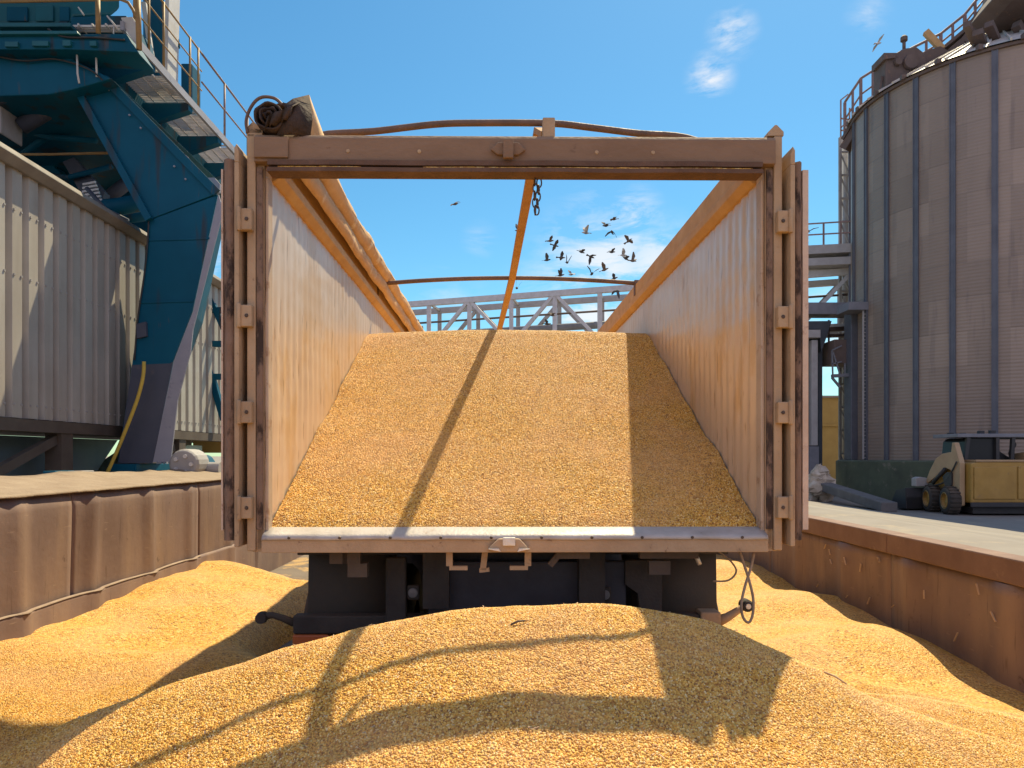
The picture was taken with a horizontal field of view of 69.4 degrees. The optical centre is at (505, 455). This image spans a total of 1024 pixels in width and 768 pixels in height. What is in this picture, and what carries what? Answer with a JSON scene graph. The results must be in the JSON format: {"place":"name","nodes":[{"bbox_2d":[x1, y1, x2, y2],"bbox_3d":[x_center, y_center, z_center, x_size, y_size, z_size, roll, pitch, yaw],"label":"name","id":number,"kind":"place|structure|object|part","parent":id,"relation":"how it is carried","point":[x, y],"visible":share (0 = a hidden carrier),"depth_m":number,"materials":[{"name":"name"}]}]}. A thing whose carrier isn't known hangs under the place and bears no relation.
{"place":"outdoors","nodes":[
{"label":"outdoors","id":0,"kind":"place"},
{"bbox_2d":[270,555,308,649],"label":"pit floor","id":1,"kind":"structure","parent":0,"point":[297,568],"depth_m":11.30,"materials":[{"name":"beige concrete"}]},
{"bbox_2d":[0,469,302,640],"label":"retaining wall","id":2,"kind":"structure","parent":1,"relation":"on","point":[73,544],"depth_m":6.63,"materials":[{"name":"brown metal"}]},
{"bbox_2d":[0,554,1023,767],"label":"grain heap","id":3,"kind":"object","parent":1,"relation":"on","point":[579,718],"visible":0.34,"depth_m":2.73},
{"bbox_2d":[10,582,1016,767],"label":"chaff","id":4,"kind":"object","parent":3,"relation":"on","point":[532,684],"visible":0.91,"depth_m":2.67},
{"bbox_2d":[511,620,525,624],"bbox_3d":[0.048,0.644,2.859,0.061,0.019,0.009,0,0,-17],"label":"straw","id":5,"kind":"object","parent":3,"relation":"on","point":[515,622],"visible":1,"depth_m":2.85,"materials":[{"name":"plant"}]},
{"bbox_2d":[824,671,846,683],"bbox_3d":[1.337,0.900,3.000,0.087,0.043,0.009,0,0,29],"label":"straw","id":6,"kind":"object","parent":3,"relation":"on","point":[835,676],"visible":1,"depth_m":3.00,"materials":[{"name":"beige plant"}]},
{"bbox_2d":[221,95,807,645],"bbox_3d":[-0.006,-0.086,8.276,2.863,3.652,9.488,0,0,-1],"label":"grain trailer","id":7,"kind":"object","parent":1,"relation":"on","point":[713,305],"visible":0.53,"depth_m":3.77,"materials":[{"name":"brown paint"}]},
{"bbox_3d":[-1.310,-0.534,4.196,0.153,1.948,1.294,0,0,-1],"label":"rear door","id":8,"kind":"part","parent":7,"relation":"part of","materials":[{"name":"brown paint"}]},
{"bbox_2d":[272,330,756,526],"bbox_3d":[-0.007,-0.374,8.295,2.444,1.524,9.250,0,0,-1],"label":"grain load","id":9,"kind":"object","parent":7,"relation":"on","point":[502,428],"visible":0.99,"depth_m":4.53},
{"bbox_3d":[1.397,-0.534,4.229,0.156,1.948,1.294,0,0,-1],"label":"rear door","id":10,"kind":"part","parent":7,"relation":"part of","materials":[{"name":"brown paint"}]},
{"bbox_2d":[717,515,1023,692],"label":"retaining wall","id":11,"kind":"structure","parent":1,"relation":"on","point":[960,601],"depth_m":6.71,"materials":[{"name":"brown metal"}]},
{"bbox_2d":[7,0,982,455],"label":"sky","id":12,"kind":"structure","parent":0,"point":[697,68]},
{"bbox_2d":[542,253,550,260],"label":"bird","id":13,"kind":"object","parent":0,"point":[546,257],"visible":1,"depth_m":27.95},
{"bbox_2d":[550,240,558,250],"bbox_3d":[1.851,-7.976,27.995,0.361,0.090,0.673,12,-25,-10],"label":"bird","id":14,"kind":"object","parent":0,"point":[555,245],"visible":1,"depth_m":27.97},
{"bbox_2d":[556,251,564,259],"bbox_3d":[2.016,-7.269,27.010,0.361,0.140,0.473,0,-29,-5],"label":"bird","id":15,"kind":"object","parent":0,"point":[561,257],"visible":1,"depth_m":26.96},
{"bbox_2d":[557,268,564,276],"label":"bird","id":16,"kind":"object","parent":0,"point":[560,271],"visible":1,"depth_m":26.96},
{"bbox_2d":[105,456,1023,584],"bbox_3d":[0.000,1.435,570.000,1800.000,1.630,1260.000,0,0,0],"label":"ground","id":17,"kind":"structure","parent":0,"point":[1001,532],"depth_m":10.39,"materials":[{"name":"concrete"}]},
{"bbox_2d":[43,470,93,473],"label":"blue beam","id":18,"kind":"structure","parent":17,"relation":"on","point":[44,472],"depth_m":8.85,"materials":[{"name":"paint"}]},
{"bbox_2d":[0,142,220,475],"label":"clad gallery","id":19,"kind":"object","parent":17,"relation":"on","point":[72,260],"visible":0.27,"depth_m":10.06,"materials":[{"name":"grey metal"}]},
{"bbox_2d":[186,441,220,452],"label":"steel beam","id":20,"kind":"structure","parent":19,"relation":"on","point":[211,447],"depth_m":16.20,"materials":[{"name":"brown metal"}]},
{"bbox_2d":[0,0,253,471],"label":"portal crane","id":21,"kind":"object","parent":17,"relation":"on","point":[99,104],"visible":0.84,"depth_m":11.00,"materials":[{"name":"blue paint"}]},
{"bbox_2d":[106,361,145,471],"bbox_3d":[-5.522,-0.504,10.700,0.629,1.725,0.049,0,0,0],"label":"hose","id":22,"kind":"object","parent":21,"relation":"hanging from","point":[125,430],"visible":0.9,"depth_m":10.68,"materials":[{"name":"rubber"}]},
{"bbox_2d":[408,221,850,341],"bbox_3d":[3.542,-3.985,34.636,23.615,11.090,4.335,0,0,22],"label":"truss gallery","id":23,"kind":"object","parent":17,"relation":"on","point":[828,260],"visible":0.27,"depth_m":33.95,"materials":[{"name":"metal"}]},
{"bbox_2d":[808,321,831,473],"bbox_3d":[11.200,-1.872,30.650,3.199,6.864,3.700,0,0,0],"label":"control kiosk","id":24,"kind":"object","parent":17,"relation":"on","point":[817,332],"visible":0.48,"depth_m":29.00,"materials":[{"name":"metal"}]},
{"bbox_2d":[808,464,835,501],"bbox_3d":[10.831,0.961,25.434,1.120,1.404,1.080,0,0,0],"label":"rubble pile","id":25,"kind":"object","parent":17,"relation":"on","point":[819,474],"visible":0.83,"depth_m":25.17,"materials":[{"name":"grey stone"}]},
{"bbox_2d":[838,94,849,459],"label":"elevator tower","id":26,"kind":"structure","parent":17,"relation":"on","point":[843,184],"depth_m":30.99,"materials":[{"name":"grey metal"}]},
{"bbox_2d":[821,482,897,511],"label":"kerb beam","id":27,"kind":"structure","parent":17,"relation":"on","point":[877,503],"depth_m":22.08,"materials":[{"name":"concrete"}]},
{"bbox_2d":[822,30,1023,500],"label":"grain silo","id":28,"kind":"object","parent":17,"relation":"on","point":[926,348],"visible":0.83,"depth_m":24.72,"materials":[{"name":"metal"}]},
{"bbox_2d":[872,28,948,90],"bbox_3d":[14.822,-14.323,27.025,2.701,2.673,1.150,0,0,0],"label":"conveyor head","id":29,"kind":"object","parent":28,"relation":"on","point":[888,68],"visible":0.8,"depth_m":26.61},
{"bbox_2d":[840,0,982,151],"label":"roof catwalk","id":30,"kind":"object","parent":28,"relation":"attached to","point":[960,38],"visible":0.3,"depth_m":27.80,"materials":[{"name":"grey metal"}]},
{"bbox_2d":[963,0,1023,51],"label":"overhead conveyor","id":31,"kind":"object","parent":28,"relation":"on","point":[993,19],"visible":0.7,"depth_m":24.58,"materials":[{"name":"grey metal"}]},
{"bbox_2d":[892,430,1023,514],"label":"skid loader","id":32,"kind":"object","parent":17,"relation":"on","point":[979,472],"visible":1,"depth_m":19.63,"materials":[{"name":"yellow metal"}]},
{"bbox_2d":[582,225,590,233],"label":"bird","id":33,"kind":"object","parent":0,"point":[585,229],"visible":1,"depth_m":24.95},
{"bbox_2d":[586,254,595,264],"bbox_3d":[3.001,-6.955,25.938,0.361,0.242,0.445,13,-47,-29],"label":"bird","id":34,"kind":"object","parent":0,"point":[590,257],"visible":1,"depth_m":25.98},
{"bbox_2d":[599,262,607,271],"bbox_3d":[3.418,-6.639,25.970,0.361,0.309,0.207,-19,22,19],"label":"bird","id":35,"kind":"object","parent":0,"point":[604,266],"visible":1,"depth_m":25.95},
{"bbox_2d":[611,290,621,298],"bbox_3d":[3.771,-5.509,25.048,0.361,0.242,0.445,-4,31,-30],"label":"bird","id":36,"kind":"object","parent":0,"point":[617,292],"visible":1,"depth_m":24.95},
{"bbox_2d":[623,235,632,243],"bbox_3d":[4.314,-7.579,26.032,0.473,0.140,0.361,32,-45,-34],"label":"bird","id":37,"kind":"object","parent":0,"point":[628,239],"visible":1,"depth_m":25.98},
{"bbox_2d":[627,252,636,261],"bbox_3d":[4.485,-6.955,26.035,0.361,0.274,0.433,15,-15,29],"label":"bird","id":38,"kind":"object","parent":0,"point":[633,257],"visible":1,"depth_m":25.95},
{"bbox_2d":[822,395,837,478],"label":"ochre wall","id":39,"kind":"structure","parent":0,"point":[829,431],"depth_m":38.00,"materials":[{"name":"paint"}]},
{"bbox_2d":[872,34,883,51],"bbox_3d":[13.087,-14.511,25.991,0.361,0.090,0.673,-19,-22,-19],"label":"bird","id":40,"kind":"object","parent":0,"point":[878,42],"visible":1,"depth_m":25.96}
]}

